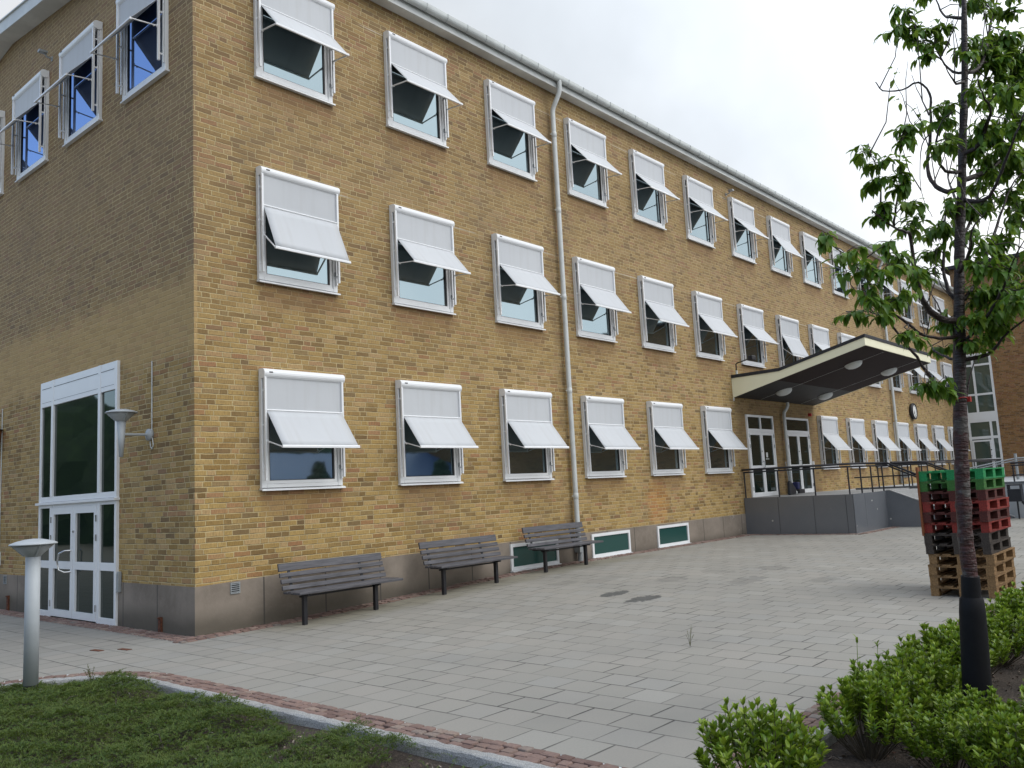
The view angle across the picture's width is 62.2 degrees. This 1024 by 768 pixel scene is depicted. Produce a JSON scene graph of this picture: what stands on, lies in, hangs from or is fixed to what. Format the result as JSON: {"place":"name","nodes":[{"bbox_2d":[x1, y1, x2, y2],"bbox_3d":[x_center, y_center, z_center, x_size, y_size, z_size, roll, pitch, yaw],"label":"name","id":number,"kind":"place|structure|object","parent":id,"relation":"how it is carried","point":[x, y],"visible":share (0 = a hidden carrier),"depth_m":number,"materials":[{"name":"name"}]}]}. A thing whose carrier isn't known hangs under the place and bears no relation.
{"place":"outdoors","nodes":[
{"label":"outdoors","id":0,"kind":"place"},
{"bbox_2d":[0,639,167,681],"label":"paved plaza","id":1,"kind":"structure","parent":0,"point":[53,662],"depth_m":9.62,"materials":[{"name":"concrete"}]},
{"bbox_2d":[0,653,1023,767],"bbox_3d":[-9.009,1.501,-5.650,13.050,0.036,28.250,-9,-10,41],"label":"bed soil","id":2,"kind":"structure","parent":0,"point":[399,759],"depth_m":6.28,"materials":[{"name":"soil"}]},
{"bbox_2d":[8,539,57,698],"bbox_3d":[-4.728,2.307,8.354,0.430,1.548,0.430,-9,-10,41],"label":"path light","id":3,"kind":"object","parent":2,"relation":"on","point":[32,551],"visible":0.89,"depth_m":8.31,"materials":[{"name":"grey metal"}]},
{"bbox_2d":[0,668,499,767],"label":"ground cover","id":4,"kind":"object","parent":2,"relation":"on","point":[189,714],"visible":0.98,"depth_m":6.32,"materials":[{"name":"green plant"}]},
{"bbox_2d":[0,518,1023,767],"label":"paved plaza","id":5,"kind":"structure","parent":0,"point":[602,660],"depth_m":9.43,"materials":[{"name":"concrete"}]},
{"bbox_2d":[277,552,402,624],"bbox_3d":[-2.451,3.068,12.315,0.539,1.066,1.850,-9,-10,41],"label":"park bench","id":6,"kind":"object","parent":5,"relation":"on","point":[304,594],"visible":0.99,"depth_m":12.33,"materials":[{"name":"grey wood"}]},
{"bbox_2d":[0,526,899,642],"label":"sett strip","id":7,"kind":"object","parent":5,"relation":"on","point":[146,633],"visible":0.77,"depth_m":13.15,"materials":[{"name":"red stone"}]},
{"bbox_2d":[418,534,517,594],"bbox_3d":[-0.701,3.143,14.318,0.539,1.066,1.850,-9,-10,41],"label":"park bench","id":8,"kind":"object","parent":5,"relation":"on","point":[442,568],"visible":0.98,"depth_m":14.33,"materials":[{"name":"grey wood"}]},
{"bbox_2d":[0,0,972,636],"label":"school building","id":9,"kind":"structure","parent":5,"relation":"on","point":[128,236],"depth_m":14.72,"materials":[{"name":"yellow brick"}]},
{"bbox_2d":[0,69,48,174],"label":"awning","id":10,"kind":"object","parent":9,"relation":"attached to","point":[26,96],"visible":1,"depth_m":15.97,"materials":[{"name":"fabric"}]},
{"bbox_2d":[15,77,49,182],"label":"window","id":11,"kind":"structure","parent":9,"relation":"in","point":[29,159],"depth_m":16.10,"materials":[{"name":"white glass"}]},
{"bbox_2d":[34,20,102,138],"bbox_3d":[-7.571,-5.215,14.436,1.440,1.620,0.556,-9,-10,41],"label":"awning","id":12,"kind":"object","parent":9,"relation":"attached to","point":[74,55],"visible":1,"depth_m":14.48,"materials":[{"name":"fabric"}]},
{"bbox_2d":[62,29,102,147],"bbox_3d":[-7.387,-5.077,14.600,1.465,1.652,0.106,-9,-10,41],"label":"window","id":13,"kind":"structure","parent":9,"relation":"in","point":[79,120],"depth_m":14.62,"materials":[{"name":"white glass"}]},
{"bbox_2d":[90,0,163,94],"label":"awning","id":14,"kind":"object","parent":9,"relation":"attached to","point":[128,12],"visible":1,"depth_m":13.19,"materials":[{"name":"white metal"}]},
{"bbox_2d":[105,409,153,456],"bbox_3d":[-5.428,0.695,12.021,0.430,0.678,0.645,-9,-10,41],"label":"wall lamp","id":15,"kind":"object","parent":9,"relation":"attached to","point":[120,417],"visible":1,"depth_m":11.90,"materials":[{"name":"grey metal"}]},
{"bbox_2d":[120,0,169,103],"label":"window","id":16,"kind":"structure","parent":9,"relation":"in","point":[141,68],"depth_m":13.16,"materials":[{"name":"white glass"}]},
{"bbox_2d":[253,0,335,105],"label":"window","id":17,"kind":"structure","parent":9,"relation":"in","point":[293,62],"depth_m":13.44,"materials":[{"name":"white glass"}]},
{"bbox_2d":[256,175,340,294],"bbox_3d":[-3.286,-2.271,13.095,0.106,1.652,1.465,-9,-10,41],"label":"window","id":18,"kind":"structure","parent":9,"relation":"in","point":[282,267],"depth_m":12.95,"materials":[{"name":"clear glass"}]},
{"bbox_2d":[255,0,348,95],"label":"awning","id":19,"kind":"object","parent":9,"relation":"attached to","point":[311,20],"visible":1,"depth_m":13.48,"materials":[{"name":"fabric"}]},
{"bbox_2d":[259,378,345,490],"bbox_3d":[-3.129,0.749,12.713,0.106,1.652,1.465,-9,-10,41],"label":"window","id":20,"kind":"structure","parent":9,"relation":"in","point":[298,468],"depth_m":12.57,"materials":[{"name":"white glass"}]},
{"bbox_2d":[256,166,350,285],"bbox_3d":[-3.151,-2.421,12.970,0.451,1.620,1.440,-9,-10,41],"label":"awning","id":21,"kind":"object","parent":9,"relation":"attached to","point":[302,214],"visible":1,"depth_m":12.94,"materials":[{"name":"fabric"}]},
{"bbox_2d":[259,368,359,480],"bbox_3d":[-2.961,0.594,12.558,0.542,1.620,1.440,-9,-10,41],"label":"awning","id":22,"kind":"object","parent":9,"relation":"attached to","point":[304,409],"visible":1,"depth_m":12.55,"materials":[{"name":"fabric"}]},
{"bbox_2d":[383,39,448,148],"bbox_3d":[-1.737,-5.263,15.440,0.106,1.652,1.465,-9,-10,41],"label":"window","id":23,"kind":"structure","parent":9,"relation":"in","point":[418,112],"depth_m":15.38,"materials":[{"name":"white glass"}]},
{"bbox_2d":[389,212,455,314],"bbox_3d":[-1.573,-2.114,15.041,0.106,1.652,1.465,-9,-10,41],"label":"window","id":24,"kind":"structure","parent":9,"relation":"in","point":[421,286],"depth_m":14.94,"materials":[{"name":"clear glass"}]},
{"bbox_2d":[383,30,462,139],"bbox_3d":[-1.563,-5.420,15.280,0.556,1.620,1.440,-9,-10,41],"label":"awning","id":25,"kind":"object","parent":9,"relation":"attached to","point":[417,65],"visible":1,"depth_m":15.32,"materials":[{"name":"white metal"}]},
{"bbox_2d":[395,387,463,485],"bbox_3d":[-1.417,0.907,14.658,0.106,1.652,1.465,-9,-10,41],"label":"window","id":26,"kind":"structure","parent":9,"relation":"in","point":[427,465],"depth_m":14.50,"materials":[{"name":"clear glass"}]},
{"bbox_2d":[389,204,470,306],"bbox_3d":[-1.400,-2.270,14.882,0.555,1.620,1.440,-9,-10,41],"label":"awning","id":27,"kind":"object","parent":9,"relation":"attached to","point":[424,238],"visible":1,"depth_m":14.90,"materials":[{"name":"white metal"}]},
{"bbox_2d":[395,380,478,476],"bbox_3d":[-1.248,0.751,14.502,0.544,1.620,1.440,-9,-10,41],"label":"awning","id":28,"kind":"object","parent":9,"relation":"attached to","point":[431,413],"visible":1,"depth_m":14.50,"materials":[{"name":"fabric"}]},
{"bbox_2d":[484,86,536,181],"bbox_3d":[-0.024,-5.106,17.385,0.106,1.652,1.465,-9,-10,41],"label":"window","id":29,"kind":"structure","parent":9,"relation":"in","point":[513,148],"depth_m":17.32,"materials":[{"name":"clear glass"}]},
{"bbox_2d":[484,79,550,173],"bbox_3d":[0.150,-5.262,17.226,0.556,1.620,1.440,-9,-10,41],"label":"awning","id":30,"kind":"object","parent":9,"relation":"attached to","point":[511,108],"visible":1,"depth_m":17.27,"materials":[{"name":"white metal"}]},
{"bbox_2d":[491,240,545,329],"bbox_3d":[0.139,-1.956,16.986,0.106,1.652,1.465,-9,-10,41],"label":"window","id":31,"kind":"structure","parent":9,"relation":"in","point":[522,307],"depth_m":16.88,"materials":[{"name":"clear glass"}]},
{"bbox_2d":[491,233,559,322],"bbox_3d":[0.312,-2.112,16.828,0.553,1.620,1.440,-9,-10,41],"label":"awning","id":32,"kind":"object","parent":9,"relation":"attached to","point":[520,262],"visible":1,"depth_m":16.84,"materials":[{"name":"white metal"}]},
{"bbox_2d":[499,395,554,481],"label":"window","id":33,"kind":"structure","parent":9,"relation":"in","point":[525,463],"depth_m":16.44,"materials":[{"name":"clear glass"}]},
{"bbox_2d":[499,389,568,473],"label":"awning","id":34,"kind":"object","parent":9,"relation":"attached to","point":[528,416],"visible":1,"depth_m":16.45,"materials":[{"name":"white metal"}]},
{"bbox_2d":[509,539,561,571],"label":"basement window","id":35,"kind":"structure","parent":9,"relation":"in","point":[527,559],"depth_m":16.22,"materials":[{"name":"green glass"}]},
{"bbox_2d":[563,124,607,208],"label":"window","id":36,"kind":"structure","parent":9,"relation":"in","point":[588,177],"depth_m":19.27,"materials":[{"name":"clear glass"}]},
{"bbox_2d":[563,117,621,201],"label":"awning","id":37,"kind":"object","parent":9,"relation":"attached to","point":[588,144],"visible":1,"depth_m":19.21,"materials":[{"name":"white metal"}]},
{"bbox_2d":[572,263,617,342],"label":"window","id":38,"kind":"structure","parent":9,"relation":"in","point":[597,322],"depth_m":18.81,"materials":[{"name":"clear glass"}]},
{"bbox_2d":[572,256,630,335],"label":"awning","id":39,"kind":"object","parent":9,"relation":"attached to","point":[596,281],"visible":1,"depth_m":18.79,"materials":[{"name":"fabric"}]},
{"bbox_2d":[581,402,626,478],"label":"window","id":40,"kind":"structure","parent":9,"relation":"in","point":[607,462],"depth_m":18.39,"materials":[{"name":"clear glass"}]},
{"bbox_2d":[580,395,640,471],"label":"awning","id":41,"kind":"object","parent":9,"relation":"attached to","point":[605,422],"visible":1,"depth_m":18.39,"materials":[{"name":"white metal"}]},
{"bbox_2d":[591,530,631,557],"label":"basement window","id":42,"kind":"structure","parent":9,"relation":"in","point":[616,542],"depth_m":18.30,"materials":[{"name":"green glass"}]},
{"bbox_2d":[628,155,666,229],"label":"window","id":43,"kind":"structure","parent":9,"relation":"in","point":[650,202],"depth_m":21.22,"materials":[{"name":"clear glass"}]},
{"bbox_2d":[628,149,679,223],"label":"awning","id":44,"kind":"object","parent":9,"relation":"attached to","point":[648,170],"visible":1,"depth_m":21.16,"materials":[{"name":"fabric"}]},
{"bbox_2d":[637,281,675,352],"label":"window","id":45,"kind":"structure","parent":9,"relation":"in","point":[659,333],"depth_m":20.76,"materials":[{"name":"clear glass"}]},
{"bbox_2d":[637,275,688,346],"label":"awning","id":46,"kind":"object","parent":9,"relation":"attached to","point":[658,298],"visible":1,"depth_m":20.72,"materials":[{"name":"fabric"}]},
{"bbox_2d":[646,406,685,475],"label":"window","id":47,"kind":"structure","parent":9,"relation":"in","point":[670,461],"depth_m":20.35,"materials":[{"name":"clear glass"}]},
{"bbox_2d":[646,401,698,469],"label":"awning","id":48,"kind":"object","parent":9,"relation":"attached to","point":[667,421],"visible":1,"depth_m":20.33,"materials":[{"name":"fabric"}]},
{"bbox_2d":[656,523,689,547],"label":"basement window","id":49,"kind":"structure","parent":9,"relation":"in","point":[674,534],"depth_m":20.22,"materials":[{"name":"green glass"}]},
{"bbox_2d":[682,180,715,248],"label":"window","id":50,"kind":"structure","parent":9,"relation":"in","point":[701,223],"depth_m":23.18,"materials":[{"name":"clear glass"}]},
{"bbox_2d":[682,175,727,242],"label":"awning","id":51,"kind":"object","parent":9,"relation":"attached to","point":[699,193],"visible":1,"depth_m":23.10,"materials":[{"name":"white metal"}]},
{"bbox_2d":[691,296,724,360],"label":"window","id":52,"kind":"structure","parent":9,"relation":"in","point":[711,343],"depth_m":22.71,"materials":[{"name":"clear glass"}]},
{"bbox_2d":[691,291,737,355],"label":"awning","id":53,"kind":"object","parent":9,"relation":"attached to","point":[709,309],"visible":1,"depth_m":22.67,"materials":[{"name":"fabric"}]},
{"bbox_2d":[700,410,733,473],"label":"window","id":54,"kind":"structure","parent":9,"relation":"in","point":[720,459],"depth_m":22.30,"materials":[{"name":"clear glass"}]},
{"bbox_2d":[700,406,747,467],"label":"awning","id":55,"kind":"object","parent":9,"relation":"attached to","point":[718,421],"visible":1,"depth_m":22.28,"materials":[{"name":"white metal"}]},
{"bbox_2d":[727,201,756,263],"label":"window","id":56,"kind":"structure","parent":9,"relation":"in","point":[744,239],"depth_m":25.12,"materials":[{"name":"clear glass"}]},
{"bbox_2d":[727,197,768,258],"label":"awning","id":57,"kind":"object","parent":9,"relation":"attached to","point":[742,213],"visible":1,"depth_m":25.04,"materials":[{"name":"fabric"}]},
{"bbox_2d":[737,308,765,367],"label":"window","id":58,"kind":"structure","parent":9,"relation":"in","point":[753,347],"depth_m":24.69,"materials":[{"name":"clear glass"}]},
{"bbox_2d":[736,304,778,362],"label":"awning","id":59,"kind":"object","parent":9,"relation":"attached to","point":[752,320],"visible":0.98,"depth_m":24.62,"materials":[{"name":"fabric"}]},
{"bbox_2d":[745,414,778,496],"bbox_3d":[7.225,2.056,24.390,0.130,2.318,1.735,-9,-10,41],"label":"porch door","id":60,"kind":"structure","parent":9,"relation":"in","point":[760,435],"depth_m":24.35,"materials":[{"name":"white glass"}]},
{"bbox_2d":[766,220,791,276],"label":"window","id":61,"kind":"structure","parent":9,"relation":"in","point":[782,264],"depth_m":27.05,"materials":[{"name":"clear glass"}]},
{"bbox_2d":[766,215,802,272],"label":"awning","id":62,"kind":"object","parent":9,"relation":"attached to","point":[780,232],"visible":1,"depth_m":26.97,"materials":[{"name":"fabric"}]},
{"bbox_2d":[775,315,808,365],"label":"awning","id":63,"kind":"object","parent":9,"relation":"attached to","point":[789,330],"visible":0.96,"depth_m":26.51,"materials":[{"name":"white metal"}]},
{"bbox_2d":[786,417,814,492],"bbox_3d":[8.952,2.215,26.351,0.130,2.318,1.760,-9,-10,41],"label":"porch door","id":64,"kind":"structure","parent":9,"relation":"in","point":[797,428],"depth_m":26.44,"materials":[{"name":"white glass"}]},
{"bbox_2d":[799,235,822,288],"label":"window","id":65,"kind":"structure","parent":9,"relation":"in","point":[813,279],"depth_m":29.00,"materials":[{"name":"clear glass"}]},
{"bbox_2d":[799,231,833,283],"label":"awning","id":66,"kind":"object","parent":9,"relation":"attached to","point":[809,241],"visible":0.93,"depth_m":28.84,"materials":[{"name":"fabric"}]},
{"bbox_2d":[808,324,829,353],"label":"awning","id":67,"kind":"object","parent":9,"relation":"attached to","point":[820,336],"visible":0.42,"depth_m":28.49,"materials":[{"name":"white fabric"}]},
{"bbox_2d":[817,420,839,468],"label":"window","id":68,"kind":"structure","parent":9,"relation":"in","point":[831,455],"depth_m":28.15,"materials":[{"name":"clear glass"}]},
{"bbox_2d":[731,334,930,481],"bbox_3d":[9.425,1.103,24.329,3.700,3.970,5.720,-9,-10,41],"label":"entrance canopy","id":69,"kind":"object","parent":9,"relation":"attached to","point":[847,367],"visible":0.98,"depth_m":23.53,"materials":[{"name":"metal"}]},
{"bbox_2d":[817,415,851,463],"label":"awning","id":70,"kind":"object","parent":9,"relation":"attached to","point":[829,428],"visible":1,"depth_m":28.07,"materials":[{"name":"white fabric"}]},
{"bbox_2d":[846,418,877,462],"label":"awning","id":71,"kind":"object","parent":9,"relation":"attached to","point":[857,430],"visible":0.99,"depth_m":30.01,"materials":[{"name":"white fabric"}]},
{"bbox_2d":[871,420,900,462],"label":"awning","id":72,"kind":"object","parent":9,"relation":"attached to","point":[881,431],"visible":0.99,"depth_m":31.96,"materials":[{"name":"white fabric"}]},
{"bbox_2d":[521,522,602,572],"bbox_3d":[1.010,3.232,16.275,0.539,1.066,1.850,-9,-10,41],"label":"park bench","id":73,"kind":"object","parent":5,"relation":"on","point":[545,549],"visible":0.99,"depth_m":16.29,"materials":[{"name":"grey wood"}]},
{"bbox_2d":[744,487,1014,533],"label":"entrance platform","id":74,"kind":"structure","parent":5,"relation":"on","point":[839,512],"depth_m":22.43,"materials":[{"name":"concrete"}]},
{"bbox_2d":[741,462,941,497],"bbox_3d":[9.118,2.930,22.308,5.559,1.713,1.941,-3,-7,0],"label":"railing","id":75,"kind":"object","parent":74,"relation":"on","point":[859,464],"visible":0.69,"depth_m":22.55,"materials":[{"name":"metal"}]},
{"bbox_2d":[854,461,947,487],"bbox_3d":[12.595,3.221,25.811,4.212,1.758,0.053,-9,-10,41],"label":"railing","id":76,"kind":"object","parent":5,"relation":"on","point":[921,463],"visible":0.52,"depth_m":26.24,"materials":[{"name":"metal"}]},
{"bbox_2d":[834,476,1023,517],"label":"raised walkway","id":77,"kind":"structure","parent":5,"relation":"on","point":[1013,509],"depth_m":24.44,"materials":[{"name":"concrete"}]},
{"bbox_2d":[930,578,1015,598],"bbox_3d":[6.291,2.759,11.549,0.795,0.138,1.200,-9,-9,40],"label":"pallet","id":78,"kind":"object","parent":5,"relation":"on","point":[951,585],"visible":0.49,"depth_m":11.30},
{"bbox_2d":[929,567,1015,587],"bbox_3d":[6.290,2.621,11.562,0.795,0.138,1.200,-9,-9,40],"label":"pallet","id":79,"kind":"object","parent":78,"relation":"on","point":[992,582],"visible":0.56,"depth_m":11.32,"materials":[{"name":"wood"}]},
{"bbox_2d":[928,558,1014,576],"bbox_3d":[6.275,2.483,11.572,0.795,0.138,1.200,-9,-9,40],"label":"pallet","id":80,"kind":"object","parent":79,"relation":"on","point":[998,569],"visible":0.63,"depth_m":11.31,"materials":[{"name":"wood"}]},
{"bbox_2d":[928,547,1015,565],"bbox_3d":[6.297,2.345,11.594,0.795,0.138,1.200,-9,-10,41],"label":"pallet","id":81,"kind":"object","parent":80,"relation":"on","point":[1002,556],"visible":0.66,"depth_m":11.35,"materials":[{"name":"wood"}]},
{"bbox_2d":[925,537,1010,554],"bbox_3d":[6.259,2.211,11.620,0.795,0.138,1.200,-9,-9,40],"label":"pallet","id":82,"kind":"object","parent":81,"relation":"on","point":[988,549],"visible":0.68,"depth_m":11.37,"materials":[{"name":"plastic"}]},
{"bbox_2d":[924,528,1008,543],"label":"pallet","id":83,"kind":"object","parent":82,"relation":"on","point":[987,538],"visible":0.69,"depth_m":11.38,"materials":[{"name":"plastic"}]},
{"bbox_2d":[924,517,1010,532],"bbox_3d":[6.270,1.936,11.659,0.795,0.138,1.200,-9,-10,41],"label":"pallet","id":84,"kind":"object","parent":83,"relation":"on","point":[993,526],"visible":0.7,"depth_m":11.42,"materials":[{"name":"plastic"}]},
{"bbox_2d":[922,507,1009,522],"bbox_3d":[6.251,1.796,11.656,0.795,0.138,1.200,-9,-10,41],"label":"pallet","id":85,"kind":"object","parent":84,"relation":"on","point":[988,516],"visible":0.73,"depth_m":11.41,"materials":[{"name":"plastic"}]},
{"bbox_2d":[922,497,1009,512],"bbox_3d":[6.255,1.659,11.673,0.795,0.138,1.200,-9,-10,41],"label":"pallet","id":86,"kind":"object","parent":85,"relation":"on","point":[989,505],"visible":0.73,"depth_m":11.44,"materials":[{"name":"plastic"}]},
{"bbox_2d":[920,487,1005,501],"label":"pallet","id":87,"kind":"object","parent":86,"relation":"on","point":[985,494],"visible":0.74,"depth_m":11.46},
{"bbox_2d":[919,477,1004,491],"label":"pallet","id":88,"kind":"object","parent":87,"relation":"on","point":[982,484],"visible":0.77,"depth_m":11.48,"materials":[{"name":"plastic"}]},
{"bbox_2d":[918,467,1004,481],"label":"pallet","id":89,"kind":"object","parent":88,"relation":"on","point":[984,473],"visible":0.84,"depth_m":11.50,"materials":[{"name":"plastic"}]},
{"bbox_2d":[815,630,1023,767],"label":"bed soil","id":90,"kind":"structure","parent":0,"point":[903,760],"depth_m":5.38,"materials":[{"name":"soil"}]},
{"bbox_2d":[693,695,831,767],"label":"shrub","id":91,"kind":"object","parent":90,"relation":"on","point":[794,746],"visible":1,"depth_m":4.47,"materials":[{"name":"green plant"}]},
{"bbox_2d":[814,670,920,761],"bbox_3d":[2.175,2.049,5.243,0.583,0.515,0.604,-2,-7,-7],"label":"shrub","id":92,"kind":"object","parent":90,"relation":"on","point":[883,709],"visible":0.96,"depth_m":5.20,"materials":[{"name":"green plant"}]},
{"bbox_2d":[839,650,942,738],"bbox_3d":[2.507,2.058,5.606,0.652,0.555,0.602,-1,-7,-12],"label":"shrub","id":93,"kind":"object","parent":90,"relation":"on","point":[899,675],"visible":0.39,"depth_m":5.56,"materials":[{"name":"green plant"}]},
{"bbox_2d":[866,635,961,717],"bbox_3d":[2.904,2.089,6.083,0.665,0.573,0.686,-5,-8,19],"label":"shrub","id":94,"kind":"object","parent":90,"relation":"on","point":[946,676],"visible":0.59,"depth_m":5.97,"materials":[{"name":"green plant"}]},
{"bbox_2d":[815,0,1023,576],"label":"cherry tree","id":95,"kind":"object","parent":90,"relation":"on","point":[1000,299],"visible":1,"depth_m":5.66,"materials":[{"name":"green plant"}]},
{"bbox_2d":[959,575,991,705],"bbox_3d":[3.113,1.907,5.711,0.186,1.237,0.291,-3,-7,4],"label":"trunk guard","id":96,"kind":"object","parent":95,"relation":"attached to","point":[975,658],"visible":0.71,"depth_m":5.63,"materials":[{"name":"plastic"}]},
{"bbox_2d":[894,694,980,767],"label":"shrub","id":97,"kind":"object","parent":90,"relation":"on","point":[931,735],"visible":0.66,"depth_m":4.79,"materials":[{"name":"green plant"}]},
{"bbox_2d":[894,622,995,697],"bbox_3d":[3.305,2.119,6.500,0.677,0.577,0.653,1,-8,-29],"label":"shrub","id":98,"kind":"object","parent":90,"relation":"on","point":[951,642],"visible":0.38,"depth_m":6.48,"materials":[{"name":"green plant"}]},
{"bbox_2d":[927,618,1012,676],"bbox_3d":[3.725,2.167,6.966,0.602,0.555,0.652,2,-9,-34],"label":"shrub","id":99,"kind":"object","parent":90,"relation":"on","point":[1002,651],"visible":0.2,"depth_m":6.84,"materials":[{"name":"green plant"}]},
{"bbox_2d":[934,684,1019,733],"bbox_3d":[2.879,2.062,5.227,0.466,0.412,0.483,-5,-8,16],"label":"shrub","id":100,"kind":"object","parent":90,"relation":"on","point":[973,696],"visible":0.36,"depth_m":5.21,"materials":[{"name":"green plant"}]},
{"bbox_2d":[946,702,1023,767],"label":"shrub","id":101,"kind":"object","parent":90,"relation":"on","point":[999,743],"visible":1,"depth_m":4.45,"materials":[{"name":"green plant"}]},
{"bbox_2d":[952,602,1023,666],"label":"shrub","id":102,"kind":"object","parent":90,"relation":"on","point":[1004,622],"visible":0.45,"depth_m":7.35,"materials":[{"name":"green plant"}]},
{"bbox_2d":[985,587,1023,652],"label":"shrub","id":103,"kind":"object","parent":90,"relation":"on","point":[1010,599],"visible":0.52,"depth_m":7.99,"materials":[{"name":"green plant"}]},
{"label":"sett bedding","id":104,"kind":"structure","parent":0,"visible":0},
{"bbox_2d":[0,675,865,767],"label":"granite kerb","id":105,"kind":"structure","parent":104,"relation":"on","point":[471,758],"depth_m":5.88,"materials":[{"name":"stone"}]},
{"bbox_2d":[0,595,1017,767],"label":"sett border","id":106,"kind":"object","parent":104,"relation":"on","point":[812,718],"visible":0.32,"depth_m":6.21,"materials":[{"name":"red stone"}]},
{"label":"paved plaza","id":107,"kind":"structure","parent":0,"visible":0},
{"bbox_2d":[941,252,1023,476],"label":"brick wing","id":108,"kind":"structure","parent":107,"relation":"on","point":[995,409],"depth_m":41.45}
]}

